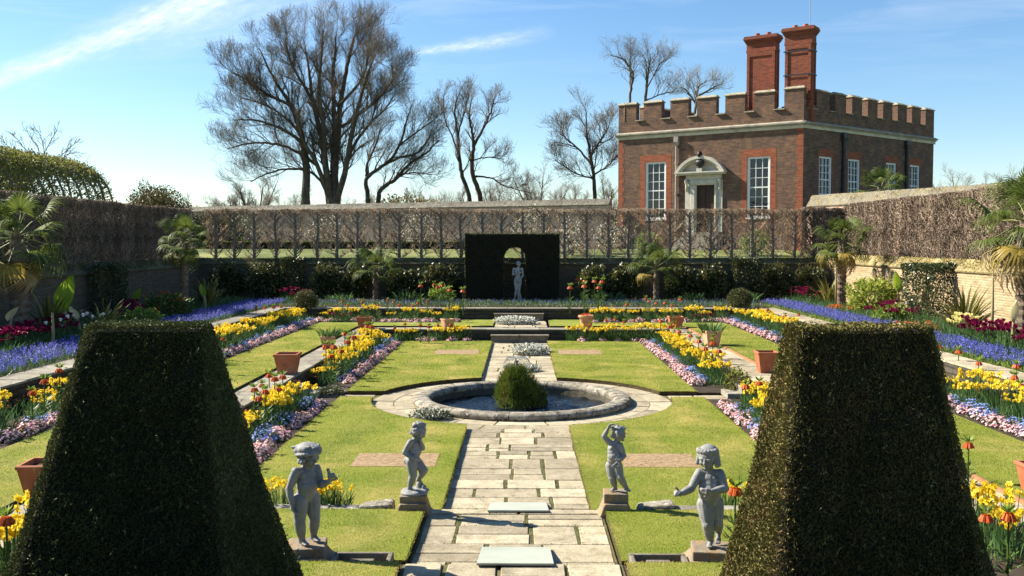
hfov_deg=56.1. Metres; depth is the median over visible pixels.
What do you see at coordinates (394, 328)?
crown imperial
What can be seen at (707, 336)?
planter
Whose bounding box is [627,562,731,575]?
lawn
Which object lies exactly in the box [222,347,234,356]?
daisy clump
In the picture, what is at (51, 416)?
daisy clump
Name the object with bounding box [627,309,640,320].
daffodil clump
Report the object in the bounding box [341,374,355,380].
daisy clump
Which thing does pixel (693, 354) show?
daffodil clump
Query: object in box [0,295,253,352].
ground cover
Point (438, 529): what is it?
path
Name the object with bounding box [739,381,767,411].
daffodil clump
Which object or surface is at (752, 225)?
pleached tree
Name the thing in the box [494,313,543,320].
stone step
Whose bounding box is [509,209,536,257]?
pleached tree
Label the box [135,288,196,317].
leafy shrub
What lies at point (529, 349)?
candytuft
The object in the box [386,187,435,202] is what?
tree
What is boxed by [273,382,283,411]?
crown imperial
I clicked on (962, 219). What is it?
pleached tree
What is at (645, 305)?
crown imperial
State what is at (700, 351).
daffodil clump
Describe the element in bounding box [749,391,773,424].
daffodil clump
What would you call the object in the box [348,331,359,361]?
crown imperial
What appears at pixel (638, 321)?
flower bed
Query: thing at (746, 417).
daisy clump
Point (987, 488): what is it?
daffodil clump
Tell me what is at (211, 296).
flax plant
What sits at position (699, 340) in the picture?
crown imperial
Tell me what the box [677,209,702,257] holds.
pleached tree
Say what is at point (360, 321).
planter
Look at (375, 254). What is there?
fan palm
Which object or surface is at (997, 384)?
daffodil clump
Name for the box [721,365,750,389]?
wallflower
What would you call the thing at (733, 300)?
box ball
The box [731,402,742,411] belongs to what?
forget me not clump
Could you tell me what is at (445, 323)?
planter
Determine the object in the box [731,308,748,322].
daffodil clump
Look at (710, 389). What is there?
flower bed
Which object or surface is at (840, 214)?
pleached tree
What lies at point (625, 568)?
earth
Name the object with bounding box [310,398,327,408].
daisy clump
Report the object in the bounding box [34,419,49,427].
daisy clump
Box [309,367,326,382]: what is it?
daffodil clump
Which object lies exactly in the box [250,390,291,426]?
daffodil clump
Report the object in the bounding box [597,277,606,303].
crown imperial
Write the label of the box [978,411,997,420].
forget me not clump
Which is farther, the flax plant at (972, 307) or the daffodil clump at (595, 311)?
the daffodil clump at (595, 311)
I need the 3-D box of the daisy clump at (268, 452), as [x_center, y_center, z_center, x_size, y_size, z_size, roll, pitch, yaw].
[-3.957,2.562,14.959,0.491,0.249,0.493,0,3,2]
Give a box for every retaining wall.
[0,307,286,409]
[0,328,374,547]
[285,307,758,325]
[375,327,666,340]
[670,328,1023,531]
[757,307,1023,393]
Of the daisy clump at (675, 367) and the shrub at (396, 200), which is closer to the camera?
the daisy clump at (675, 367)
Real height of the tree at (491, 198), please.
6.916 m
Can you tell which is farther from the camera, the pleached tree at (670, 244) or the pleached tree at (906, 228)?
the pleached tree at (670, 244)
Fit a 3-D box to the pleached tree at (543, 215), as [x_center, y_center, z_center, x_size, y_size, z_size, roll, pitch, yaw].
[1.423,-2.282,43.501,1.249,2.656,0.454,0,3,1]
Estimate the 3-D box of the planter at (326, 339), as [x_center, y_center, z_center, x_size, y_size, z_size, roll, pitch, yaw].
[-5.095,1.516,26.655,0.430,0.368,0.430,0,3,-5]
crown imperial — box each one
[0,504,19,573]
[23,385,40,422]
[37,372,52,415]
[52,363,64,400]
[220,334,227,357]
[248,382,261,414]
[252,390,264,428]
[257,378,265,404]
[259,384,272,423]
[265,368,272,387]
[267,371,279,405]
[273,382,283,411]
[278,370,289,405]
[318,340,330,373]
[325,350,337,385]
[326,340,340,376]
[338,345,346,376]
[340,298,344,317]
[340,329,346,344]
[343,336,353,363]
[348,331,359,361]
[368,321,376,345]
[377,302,380,320]
[392,300,395,315]
[392,324,397,341]
[396,301,402,320]
[414,300,420,319]
[415,321,422,342]
[416,281,425,303]
[425,299,429,313]
[426,324,431,341]
[434,283,441,304]
[439,281,444,302]
[446,285,453,311]
[459,286,467,310]
[565,283,574,312]
[575,275,581,299]
[579,280,589,312]
[581,277,589,298]
[589,277,597,301]
[594,283,602,311]
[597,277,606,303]
[623,301,629,321]
[642,295,647,314]
[652,300,658,317]
[657,315,662,338]
[662,299,667,318]
[666,321,672,346]
[686,330,695,355]
[695,335,703,362]
[697,343,710,373]
[709,337,716,360]
[712,345,725,376]
[722,476,745,537]
[737,379,751,417]
[754,375,764,408]
[955,344,961,360]
[959,433,979,486]
[974,357,982,382]
[976,501,998,575]
[994,502,1023,575]
[1008,370,1018,403]
[1011,359,1020,374]
[1011,378,1023,407]
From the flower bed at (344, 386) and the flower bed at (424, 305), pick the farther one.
the flower bed at (424, 305)
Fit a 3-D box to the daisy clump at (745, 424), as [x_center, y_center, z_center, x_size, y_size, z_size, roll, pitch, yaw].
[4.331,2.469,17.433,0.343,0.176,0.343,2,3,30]
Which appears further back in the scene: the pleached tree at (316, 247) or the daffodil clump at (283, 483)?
the pleached tree at (316, 247)
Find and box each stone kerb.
[274,504,359,508]
[676,505,746,509]
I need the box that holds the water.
[437,394,604,411]
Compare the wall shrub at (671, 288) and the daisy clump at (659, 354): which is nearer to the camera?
the daisy clump at (659, 354)
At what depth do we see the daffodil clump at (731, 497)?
11.81 m
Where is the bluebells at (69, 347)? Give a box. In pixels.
[0,297,287,375]
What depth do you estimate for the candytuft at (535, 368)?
25.21 m
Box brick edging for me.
[685,327,1023,504]
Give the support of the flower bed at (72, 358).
on the earth
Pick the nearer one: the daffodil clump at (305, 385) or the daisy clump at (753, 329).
the daffodil clump at (305, 385)
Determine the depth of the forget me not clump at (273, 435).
16.08 m
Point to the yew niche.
(484, 253)
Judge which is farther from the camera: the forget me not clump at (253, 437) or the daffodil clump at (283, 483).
the forget me not clump at (253, 437)
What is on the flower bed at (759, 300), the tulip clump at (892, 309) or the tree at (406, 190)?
the tulip clump at (892, 309)
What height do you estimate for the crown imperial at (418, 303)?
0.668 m
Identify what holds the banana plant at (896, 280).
on the flower bed at (759, 300)
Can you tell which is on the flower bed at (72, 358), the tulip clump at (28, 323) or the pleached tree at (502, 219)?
the tulip clump at (28, 323)
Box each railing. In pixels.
[560,235,646,257]
[715,234,783,257]
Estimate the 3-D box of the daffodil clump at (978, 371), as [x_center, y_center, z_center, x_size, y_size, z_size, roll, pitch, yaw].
[8.588,1.790,17.632,0.939,0.687,0.860,0,3,-2]
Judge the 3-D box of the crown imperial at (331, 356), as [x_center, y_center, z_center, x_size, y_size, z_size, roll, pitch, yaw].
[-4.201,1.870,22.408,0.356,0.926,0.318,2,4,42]
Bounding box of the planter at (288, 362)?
[273,352,301,373]
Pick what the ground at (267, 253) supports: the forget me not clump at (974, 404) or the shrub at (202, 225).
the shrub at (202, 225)
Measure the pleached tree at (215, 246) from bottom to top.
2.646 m
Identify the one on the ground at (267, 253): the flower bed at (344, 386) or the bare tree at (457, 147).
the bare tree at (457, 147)
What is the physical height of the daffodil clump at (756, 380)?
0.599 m
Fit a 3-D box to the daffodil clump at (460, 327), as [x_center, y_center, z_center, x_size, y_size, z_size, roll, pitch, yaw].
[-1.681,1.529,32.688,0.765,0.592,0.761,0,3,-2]
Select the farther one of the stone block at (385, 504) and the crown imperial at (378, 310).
the crown imperial at (378, 310)
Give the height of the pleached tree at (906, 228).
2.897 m
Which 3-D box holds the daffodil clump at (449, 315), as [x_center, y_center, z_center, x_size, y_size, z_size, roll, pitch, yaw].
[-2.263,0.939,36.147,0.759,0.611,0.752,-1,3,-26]
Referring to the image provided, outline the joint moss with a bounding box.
[1,360,1010,575]
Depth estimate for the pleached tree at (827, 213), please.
43.36 m
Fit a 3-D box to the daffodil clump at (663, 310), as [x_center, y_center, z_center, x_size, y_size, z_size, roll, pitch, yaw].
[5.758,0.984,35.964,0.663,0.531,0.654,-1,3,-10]
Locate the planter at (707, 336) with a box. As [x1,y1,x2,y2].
[703,331,721,346]
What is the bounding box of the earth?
[398,565,626,575]
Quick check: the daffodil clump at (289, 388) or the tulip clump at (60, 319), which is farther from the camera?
the tulip clump at (60, 319)
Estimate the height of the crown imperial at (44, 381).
0.831 m
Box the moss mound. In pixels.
[492,360,548,409]
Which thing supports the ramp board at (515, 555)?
on the path at (438, 529)
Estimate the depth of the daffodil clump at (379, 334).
29.86 m
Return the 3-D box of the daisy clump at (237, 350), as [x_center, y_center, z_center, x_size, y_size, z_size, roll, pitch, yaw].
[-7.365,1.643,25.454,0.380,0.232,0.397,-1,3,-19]
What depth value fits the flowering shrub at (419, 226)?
60.36 m
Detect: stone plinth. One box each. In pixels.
[330,552,393,561]
[628,553,688,562]
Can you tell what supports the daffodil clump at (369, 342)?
on the flower bed at (344, 386)
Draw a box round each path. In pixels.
[399,509,625,575]
[443,343,589,512]
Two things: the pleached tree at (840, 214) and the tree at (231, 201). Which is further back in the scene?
the tree at (231, 201)
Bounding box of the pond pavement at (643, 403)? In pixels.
[317,381,725,430]
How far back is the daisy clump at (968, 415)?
16.03 m
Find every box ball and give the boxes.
[293,289,318,311]
[726,287,752,307]
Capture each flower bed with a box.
[0,299,285,376]
[0,322,319,448]
[262,398,337,462]
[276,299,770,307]
[309,341,403,394]
[598,320,717,322]
[641,343,731,394]
[707,399,755,441]
[721,322,1023,441]
[754,299,1023,372]
[977,538,1023,575]
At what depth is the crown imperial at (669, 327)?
29.75 m
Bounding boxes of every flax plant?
[27,290,86,332]
[80,299,133,328]
[189,275,226,306]
[807,276,834,301]
[924,283,1009,328]
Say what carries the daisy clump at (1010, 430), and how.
on the flower bed at (981, 422)
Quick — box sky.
[0,0,1023,240]
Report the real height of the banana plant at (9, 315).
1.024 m
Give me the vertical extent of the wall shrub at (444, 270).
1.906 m
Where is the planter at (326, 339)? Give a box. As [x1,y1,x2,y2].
[320,336,335,349]
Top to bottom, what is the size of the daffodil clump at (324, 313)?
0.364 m
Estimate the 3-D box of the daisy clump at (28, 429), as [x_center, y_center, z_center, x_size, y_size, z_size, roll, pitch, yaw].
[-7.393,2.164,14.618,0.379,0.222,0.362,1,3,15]
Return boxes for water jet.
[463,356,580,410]
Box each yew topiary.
[2,313,303,575]
[715,313,1000,575]
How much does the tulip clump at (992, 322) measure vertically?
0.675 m
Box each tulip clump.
[0,325,24,356]
[0,326,17,345]
[0,336,14,348]
[2,330,27,350]
[12,321,28,338]
[13,327,35,348]
[14,319,49,343]
[16,325,34,347]
[23,326,51,347]
[27,324,49,338]
[29,317,54,336]
[37,327,58,342]
[39,321,64,339]
[46,323,71,342]
[47,312,73,333]
[51,318,76,338]
[59,314,82,340]
[66,313,84,332]
[67,320,79,339]
[119,303,134,318]
[120,298,137,313]
[128,305,146,317]
[278,287,293,302]
[286,286,299,298]
[329,312,337,321]
[343,312,353,321]
[698,313,706,322]
[706,313,715,322]
[786,289,797,299]
[789,286,806,300]
[798,290,809,302]
[799,286,812,299]
[809,290,821,302]
[862,305,871,317]
[864,306,878,318]
[877,302,891,320]
[881,307,900,321]
[882,299,897,305]
[905,307,922,321]
[939,318,964,337]
[941,316,961,335]
[948,312,970,330]
[950,312,980,335]
[954,324,969,337]
[956,314,980,337]
[958,320,985,340]
[966,319,998,343]
[972,326,995,346]
[986,318,1008,337]
[986,324,1009,350]
[989,322,1019,347]
[990,320,1015,342]
[1004,334,1022,349]
[1006,326,1023,340]
[1015,334,1023,351]
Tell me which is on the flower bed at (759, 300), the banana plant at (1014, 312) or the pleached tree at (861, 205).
the banana plant at (1014, 312)
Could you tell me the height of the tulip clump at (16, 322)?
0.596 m
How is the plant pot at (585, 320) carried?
on the retaining wall at (485, 333)
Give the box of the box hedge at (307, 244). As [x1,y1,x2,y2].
[203,241,463,248]
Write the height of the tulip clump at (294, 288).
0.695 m
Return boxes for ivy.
[90,261,129,316]
[279,256,305,299]
[728,257,759,299]
[899,262,957,321]
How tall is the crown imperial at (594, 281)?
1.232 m
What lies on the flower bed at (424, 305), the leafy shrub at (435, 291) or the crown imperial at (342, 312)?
the leafy shrub at (435, 291)
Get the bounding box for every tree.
[0,190,19,261]
[11,192,36,262]
[25,194,50,265]
[39,196,65,264]
[53,196,78,264]
[68,199,91,264]
[80,199,102,263]
[93,200,113,261]
[103,201,124,262]
[116,203,134,261]
[127,204,143,260]
[134,204,152,260]
[145,205,161,259]
[154,205,169,259]
[161,206,177,259]
[170,208,184,251]
[181,208,192,248]
[184,193,236,206]
[196,0,420,204]
[201,186,249,205]
[201,209,229,257]
[204,188,256,205]
[220,208,248,257]
[222,170,285,205]
[240,209,268,257]
[261,209,288,257]
[274,181,312,204]
[281,208,307,256]
[304,209,330,257]
[322,209,348,257]
[341,182,387,203]
[343,208,370,257]
[356,80,459,202]
[365,208,393,257]
[385,208,412,257]
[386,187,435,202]
[407,208,434,257]
[418,190,457,201]
[427,208,453,257]
[431,73,478,200]
[431,180,468,201]
[447,209,473,257]
[459,81,543,200]
[468,209,495,233]
[475,180,504,200]
[487,173,545,200]
[488,209,515,252]
[505,157,572,200]
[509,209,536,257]
[520,189,564,199]
[530,208,556,232]
[534,87,618,198]
[551,209,578,257]
[555,182,592,199]
[573,208,599,257]
[596,209,621,257]
[597,171,617,236]
[598,32,687,102]
[615,208,642,257]
[637,208,662,257]
[656,208,683,256]
[664,63,735,114]
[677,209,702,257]
[697,208,723,257]
[719,208,744,257]
[738,208,765,256]
[760,209,785,257]
[781,209,809,257]
[798,206,827,257]
[814,207,840,257]
[827,207,845,252]
[842,203,853,251]
[848,202,861,254]
[855,201,871,254]
[864,201,877,254]
[871,200,886,255]
[880,198,896,256]
[888,198,904,256]
[898,196,915,256]
[907,195,927,256]
[918,193,937,257]
[928,192,948,257]
[933,162,988,186]
[940,191,963,258]
[952,190,976,258]
[964,187,989,259]
[978,186,1005,260]
[988,164,1019,181]
[994,187,1023,257]
[1009,195,1023,245]
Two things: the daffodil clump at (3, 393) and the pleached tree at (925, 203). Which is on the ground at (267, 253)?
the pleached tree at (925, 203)
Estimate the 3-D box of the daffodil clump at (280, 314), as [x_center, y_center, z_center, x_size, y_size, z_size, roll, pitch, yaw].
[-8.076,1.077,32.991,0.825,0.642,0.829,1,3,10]
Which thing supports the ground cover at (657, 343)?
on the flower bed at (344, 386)
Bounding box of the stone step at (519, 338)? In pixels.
[490,334,548,342]
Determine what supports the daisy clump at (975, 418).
on the flower bed at (981, 422)
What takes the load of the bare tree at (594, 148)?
on the ground at (267, 253)
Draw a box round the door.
[697,185,713,231]
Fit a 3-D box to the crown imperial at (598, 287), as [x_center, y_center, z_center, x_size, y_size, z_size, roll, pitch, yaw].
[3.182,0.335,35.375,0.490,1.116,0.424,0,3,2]
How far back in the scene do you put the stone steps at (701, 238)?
54.37 m
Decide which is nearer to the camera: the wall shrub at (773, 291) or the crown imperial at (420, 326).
the crown imperial at (420, 326)
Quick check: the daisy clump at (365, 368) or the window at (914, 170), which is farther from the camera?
the window at (914, 170)
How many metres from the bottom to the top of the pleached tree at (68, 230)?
2.678 m
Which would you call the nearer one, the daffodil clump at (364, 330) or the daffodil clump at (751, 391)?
the daffodil clump at (751, 391)
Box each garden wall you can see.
[0,259,200,326]
[27,199,610,248]
[195,256,831,298]
[806,182,1003,258]
[832,254,1015,331]
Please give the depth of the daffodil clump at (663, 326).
31.74 m
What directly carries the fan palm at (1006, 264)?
on the flower bed at (759, 300)
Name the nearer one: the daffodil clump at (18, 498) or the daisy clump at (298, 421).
the daffodil clump at (18, 498)
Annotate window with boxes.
[644,162,666,220]
[746,156,770,218]
[819,156,830,194]
[848,159,858,192]
[886,163,895,189]
[910,165,918,188]
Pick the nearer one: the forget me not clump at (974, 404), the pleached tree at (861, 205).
the forget me not clump at (974, 404)
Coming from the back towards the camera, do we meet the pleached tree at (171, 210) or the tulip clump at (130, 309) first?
the pleached tree at (171, 210)
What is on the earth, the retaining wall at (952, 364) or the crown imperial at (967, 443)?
the retaining wall at (952, 364)
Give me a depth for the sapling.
44.97 m
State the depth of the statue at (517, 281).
40.50 m
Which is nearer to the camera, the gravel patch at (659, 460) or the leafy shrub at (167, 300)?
the gravel patch at (659, 460)
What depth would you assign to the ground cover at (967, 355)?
21.70 m
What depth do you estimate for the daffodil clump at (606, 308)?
35.86 m
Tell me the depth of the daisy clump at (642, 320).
35.02 m
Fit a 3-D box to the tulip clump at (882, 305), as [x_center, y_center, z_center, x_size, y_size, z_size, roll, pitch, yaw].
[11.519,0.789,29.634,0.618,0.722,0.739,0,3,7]
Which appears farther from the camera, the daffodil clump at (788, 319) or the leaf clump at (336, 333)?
the daffodil clump at (788, 319)
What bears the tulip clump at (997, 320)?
on the flower bed at (759, 300)
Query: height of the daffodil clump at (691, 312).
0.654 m
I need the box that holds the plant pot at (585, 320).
[578,315,593,328]
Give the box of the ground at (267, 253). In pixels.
[43,244,810,264]
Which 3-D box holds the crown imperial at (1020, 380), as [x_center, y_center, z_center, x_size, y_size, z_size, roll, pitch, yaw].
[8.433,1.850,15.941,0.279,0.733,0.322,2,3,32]
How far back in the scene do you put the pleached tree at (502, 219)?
43.50 m
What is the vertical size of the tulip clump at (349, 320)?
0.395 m
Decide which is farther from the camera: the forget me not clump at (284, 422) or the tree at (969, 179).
the tree at (969, 179)
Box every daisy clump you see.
[0,427,19,442]
[1,428,22,438]
[13,419,46,432]
[15,423,39,436]
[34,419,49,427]
[44,412,60,422]
[46,418,55,425]
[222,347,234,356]
[230,346,241,352]
[236,344,248,350]
[248,342,258,346]
[253,437,276,446]
[254,440,277,451]
[254,444,272,456]
[255,336,268,342]
[255,450,266,461]
[256,444,273,455]
[263,334,274,339]
[269,426,291,441]
[286,421,302,428]
[287,416,303,423]
[292,411,312,421]
[306,410,317,415]
[309,406,322,412]
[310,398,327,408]
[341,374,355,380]
[343,377,356,383]
[349,370,363,376]
[358,362,373,370]
[359,365,369,371]
[376,350,387,356]
[446,337,457,340]
[577,337,587,341]
[635,317,645,322]
[656,350,667,356]
[661,353,676,359]
[668,359,680,364]
[671,364,684,370]
[682,372,698,380]
[682,374,695,381]
[687,376,706,385]
[716,398,733,407]
[717,404,730,409]
[723,405,740,415]
[724,404,740,411]
[729,413,738,419]
[734,416,750,425]
[735,411,754,422]
[742,419,753,427]
[746,326,757,331]
[750,427,757,435]
[770,336,780,341]
[947,401,958,407]
[954,403,972,413]
[965,407,989,417]
[974,413,988,420]
[981,413,1006,425]
[985,416,1010,427]
[998,420,1018,431]
[1005,424,1023,434]
[1012,426,1023,437]
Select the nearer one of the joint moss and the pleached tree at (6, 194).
the joint moss
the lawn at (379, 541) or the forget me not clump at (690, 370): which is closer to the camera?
the lawn at (379, 541)
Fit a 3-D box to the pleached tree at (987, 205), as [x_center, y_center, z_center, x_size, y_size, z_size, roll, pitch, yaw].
[15.000,-1.730,29.843,0.512,2.879,1.255,0,3,1]
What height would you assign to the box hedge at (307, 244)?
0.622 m
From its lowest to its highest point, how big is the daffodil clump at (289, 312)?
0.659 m
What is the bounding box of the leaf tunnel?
[0,141,116,264]
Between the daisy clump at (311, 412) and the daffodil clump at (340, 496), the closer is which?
the daffodil clump at (340, 496)
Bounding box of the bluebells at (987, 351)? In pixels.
[761,298,1023,368]
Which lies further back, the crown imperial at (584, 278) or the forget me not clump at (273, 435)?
the crown imperial at (584, 278)
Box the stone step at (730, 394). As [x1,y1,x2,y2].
[721,383,755,398]
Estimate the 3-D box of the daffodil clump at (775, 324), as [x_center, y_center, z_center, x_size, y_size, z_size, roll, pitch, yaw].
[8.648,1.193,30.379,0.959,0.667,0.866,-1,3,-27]
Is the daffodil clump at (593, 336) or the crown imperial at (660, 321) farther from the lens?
the daffodil clump at (593, 336)
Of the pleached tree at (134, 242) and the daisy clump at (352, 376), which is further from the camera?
the pleached tree at (134, 242)
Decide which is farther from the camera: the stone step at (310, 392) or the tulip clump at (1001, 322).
the tulip clump at (1001, 322)
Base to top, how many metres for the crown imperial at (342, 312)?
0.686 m
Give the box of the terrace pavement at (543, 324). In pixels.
[494,321,547,327]
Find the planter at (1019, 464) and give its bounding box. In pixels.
[1014,460,1023,490]
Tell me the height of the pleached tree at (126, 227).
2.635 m
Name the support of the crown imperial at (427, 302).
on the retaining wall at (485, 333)
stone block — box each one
[358,499,395,508]
[636,499,675,509]
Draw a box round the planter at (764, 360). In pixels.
[753,350,777,372]
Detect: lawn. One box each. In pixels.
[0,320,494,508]
[259,396,466,508]
[277,509,423,564]
[299,561,399,575]
[347,341,490,394]
[547,341,696,395]
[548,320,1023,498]
[569,397,756,509]
[606,510,744,565]
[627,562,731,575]
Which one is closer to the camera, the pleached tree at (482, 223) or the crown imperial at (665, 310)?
the crown imperial at (665, 310)
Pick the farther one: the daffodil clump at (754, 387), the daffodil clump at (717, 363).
the daffodil clump at (717, 363)
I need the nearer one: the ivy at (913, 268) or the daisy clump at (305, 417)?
the daisy clump at (305, 417)
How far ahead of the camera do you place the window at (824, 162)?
53.76 m
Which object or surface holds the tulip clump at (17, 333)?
on the flower bed at (72, 358)
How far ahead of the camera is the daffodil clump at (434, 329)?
32.54 m
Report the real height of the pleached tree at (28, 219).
2.678 m
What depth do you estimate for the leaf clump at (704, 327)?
27.27 m
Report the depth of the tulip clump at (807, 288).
39.90 m
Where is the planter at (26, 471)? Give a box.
[15,457,50,497]
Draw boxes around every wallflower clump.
[1,398,15,415]
[11,399,25,411]
[15,389,38,408]
[306,374,320,384]
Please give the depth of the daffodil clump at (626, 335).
32.34 m
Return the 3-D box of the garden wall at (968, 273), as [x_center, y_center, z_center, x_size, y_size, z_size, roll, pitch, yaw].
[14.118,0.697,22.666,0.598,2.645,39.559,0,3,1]
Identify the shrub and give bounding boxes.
[118,305,164,322]
[126,183,199,237]
[129,179,172,203]
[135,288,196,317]
[191,208,251,248]
[206,261,244,299]
[226,207,263,241]
[241,258,283,299]
[303,211,345,240]
[308,260,345,298]
[337,262,372,299]
[370,192,441,202]
[382,267,427,298]
[401,203,438,241]
[418,261,463,298]
[427,283,455,302]
[510,204,545,233]
[553,214,592,254]
[573,262,611,299]
[593,220,626,252]
[606,261,645,299]
[634,231,661,252]
[664,264,697,298]
[693,262,731,299]
[737,229,770,255]
[750,261,792,299]
[787,263,832,298]
[843,274,903,312]
[870,303,913,319]
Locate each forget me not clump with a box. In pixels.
[21,413,45,424]
[238,341,251,347]
[251,431,275,444]
[253,427,280,443]
[255,423,278,437]
[268,411,293,425]
[296,396,317,409]
[337,375,347,381]
[683,366,697,373]
[694,374,710,384]
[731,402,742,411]
[747,417,758,429]
[950,394,965,406]
[960,398,984,410]
[969,403,999,417]
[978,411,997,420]
[1001,416,1023,427]
[1014,419,1023,427]
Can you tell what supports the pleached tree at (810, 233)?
on the ground at (267, 253)
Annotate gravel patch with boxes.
[349,453,439,466]
[434,350,478,353]
[557,350,600,353]
[622,454,699,466]
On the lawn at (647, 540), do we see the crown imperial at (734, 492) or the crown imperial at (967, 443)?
the crown imperial at (734, 492)
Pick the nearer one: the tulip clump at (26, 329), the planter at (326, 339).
the tulip clump at (26, 329)
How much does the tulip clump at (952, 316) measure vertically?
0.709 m
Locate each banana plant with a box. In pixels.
[5,307,18,336]
[51,313,54,346]
[53,275,74,329]
[69,307,80,330]
[132,289,140,299]
[199,284,206,308]
[835,261,836,303]
[893,271,901,303]
[990,277,993,336]
[1010,300,1018,342]
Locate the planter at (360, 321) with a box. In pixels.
[356,316,372,328]
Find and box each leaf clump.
[315,327,341,338]
[325,295,342,301]
[334,291,354,300]
[393,290,419,301]
[600,292,625,300]
[682,292,704,300]
[696,320,726,333]
[740,292,762,301]
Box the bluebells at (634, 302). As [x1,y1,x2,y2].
[286,298,763,306]
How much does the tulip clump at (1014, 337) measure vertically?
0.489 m
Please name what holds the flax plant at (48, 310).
on the flower bed at (72, 358)
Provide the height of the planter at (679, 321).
0.423 m
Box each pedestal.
[284,537,334,560]
[397,493,432,517]
[597,488,630,522]
[684,540,733,562]
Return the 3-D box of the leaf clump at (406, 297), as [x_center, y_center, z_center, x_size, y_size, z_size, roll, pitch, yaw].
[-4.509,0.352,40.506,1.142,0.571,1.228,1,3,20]
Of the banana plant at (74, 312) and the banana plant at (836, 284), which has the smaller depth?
the banana plant at (74, 312)
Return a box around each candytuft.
[314,385,346,395]
[406,407,452,419]
[493,315,540,324]
[503,362,541,371]
[509,342,551,355]
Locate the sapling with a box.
[0,119,87,193]
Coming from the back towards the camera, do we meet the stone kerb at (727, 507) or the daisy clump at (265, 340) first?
the daisy clump at (265, 340)
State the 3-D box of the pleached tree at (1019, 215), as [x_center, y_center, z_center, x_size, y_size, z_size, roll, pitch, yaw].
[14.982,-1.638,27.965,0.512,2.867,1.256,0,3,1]
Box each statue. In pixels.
[285,442,337,545]
[401,421,428,496]
[512,261,523,301]
[601,423,630,491]
[674,444,728,547]
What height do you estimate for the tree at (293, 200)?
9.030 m
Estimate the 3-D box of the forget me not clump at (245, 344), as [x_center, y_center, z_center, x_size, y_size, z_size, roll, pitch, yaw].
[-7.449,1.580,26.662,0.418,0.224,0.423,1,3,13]
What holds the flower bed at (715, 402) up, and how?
on the earth
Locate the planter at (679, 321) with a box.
[667,316,683,328]
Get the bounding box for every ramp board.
[477,547,553,565]
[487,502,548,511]
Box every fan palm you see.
[0,191,68,337]
[156,211,209,310]
[346,246,401,300]
[626,242,684,299]
[811,215,880,304]
[854,165,910,192]
[949,166,1023,339]
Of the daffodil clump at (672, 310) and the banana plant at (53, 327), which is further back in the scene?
the daffodil clump at (672, 310)
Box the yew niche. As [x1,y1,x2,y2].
[464,233,559,300]
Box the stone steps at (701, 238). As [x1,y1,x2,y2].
[672,232,722,249]
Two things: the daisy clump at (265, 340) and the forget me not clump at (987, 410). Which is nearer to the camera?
the forget me not clump at (987, 410)
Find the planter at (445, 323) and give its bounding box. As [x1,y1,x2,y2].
[440,318,454,328]
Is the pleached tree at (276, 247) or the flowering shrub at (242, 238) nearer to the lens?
the pleached tree at (276, 247)
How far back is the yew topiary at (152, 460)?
6.36 m
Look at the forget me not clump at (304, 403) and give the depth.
19.26 m
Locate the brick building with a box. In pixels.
[614,0,937,250]
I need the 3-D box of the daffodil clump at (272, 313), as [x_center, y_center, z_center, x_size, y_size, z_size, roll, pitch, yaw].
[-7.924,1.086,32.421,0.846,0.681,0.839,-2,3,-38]
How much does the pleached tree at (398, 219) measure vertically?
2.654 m
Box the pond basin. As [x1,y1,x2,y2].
[412,380,630,421]
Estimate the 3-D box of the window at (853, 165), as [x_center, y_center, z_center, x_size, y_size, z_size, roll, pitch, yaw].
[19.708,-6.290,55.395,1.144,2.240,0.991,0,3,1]
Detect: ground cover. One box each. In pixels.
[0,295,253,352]
[0,312,1023,430]
[250,332,761,444]
[766,303,1023,371]
[779,295,1023,354]
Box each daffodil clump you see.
[0,388,13,425]
[0,396,9,433]
[0,512,24,572]
[0,515,19,575]
[13,489,40,520]
[27,386,60,406]
[27,394,59,413]
[46,377,67,398]
[207,324,233,350]
[215,325,244,348]
[221,322,243,340]
[232,323,256,342]
[239,317,265,335]
[244,409,264,430]
[244,414,256,438]
[246,413,260,435]
[250,315,273,332]
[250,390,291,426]
[260,316,278,328]
[262,393,294,417]
[264,476,295,504]
[266,310,287,322]
[266,386,297,410]
[267,311,288,326]
[268,384,301,411]
[280,309,300,323]
[286,311,302,322]
[286,381,317,407]
[290,307,305,319]
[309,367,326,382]
[317,366,336,380]
[317,478,337,505]
[318,311,329,319]
[318,478,355,505]
[322,350,352,378]
[326,347,349,364]
[327,307,344,318]
[336,351,361,369]
[340,346,366,362]
[344,307,361,318]
[348,342,369,360]
[350,337,376,359]
[354,334,374,346]
[357,327,384,344]
[359,304,379,320]
[361,330,382,346]
[377,334,392,345]
[385,312,396,318]
[395,328,407,340]
[400,307,417,319]
[402,327,418,340]
[419,309,432,318]
[427,326,445,340]
[430,311,442,320]
[442,305,459,319]
[446,327,462,340]
[453,324,472,339]
[564,323,584,340]
[581,326,599,340]
[589,309,605,320]
[592,326,610,340]
[596,306,612,320]
[601,322,622,340]
[608,308,625,320]
[619,325,637,340]
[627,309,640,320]
[634,322,654,340]
[641,308,655,320]
[651,323,675,338]
[654,330,671,342]
[659,307,670,318]
[662,331,686,345]
[662,333,681,348]
[662,338,683,350]
[663,335,688,352]
[667,339,693,356]
[668,308,682,315]
[676,347,700,363]
[678,347,702,366]
[684,305,703,320]
[694,348,725,374]
[695,360,718,376]
[698,310,711,318]
[703,358,732,384]
[713,306,730,318]
[720,479,746,504]
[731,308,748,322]
[738,381,769,406]
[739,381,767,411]
[740,310,751,321]
[740,378,768,402]
[746,308,769,322]
[747,399,771,420]
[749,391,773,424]
[751,312,774,327]
[752,309,772,318]
[754,311,775,327]
[759,314,783,330]
[772,316,794,333]
[773,316,798,332]
[946,375,959,393]
[952,366,1002,402]
[952,380,987,406]
[962,479,1023,546]
[969,486,999,532]
[977,376,1020,412]
[984,506,1023,564]
[1000,392,1023,420]
[1011,382,1023,420]
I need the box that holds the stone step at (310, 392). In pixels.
[290,382,321,397]

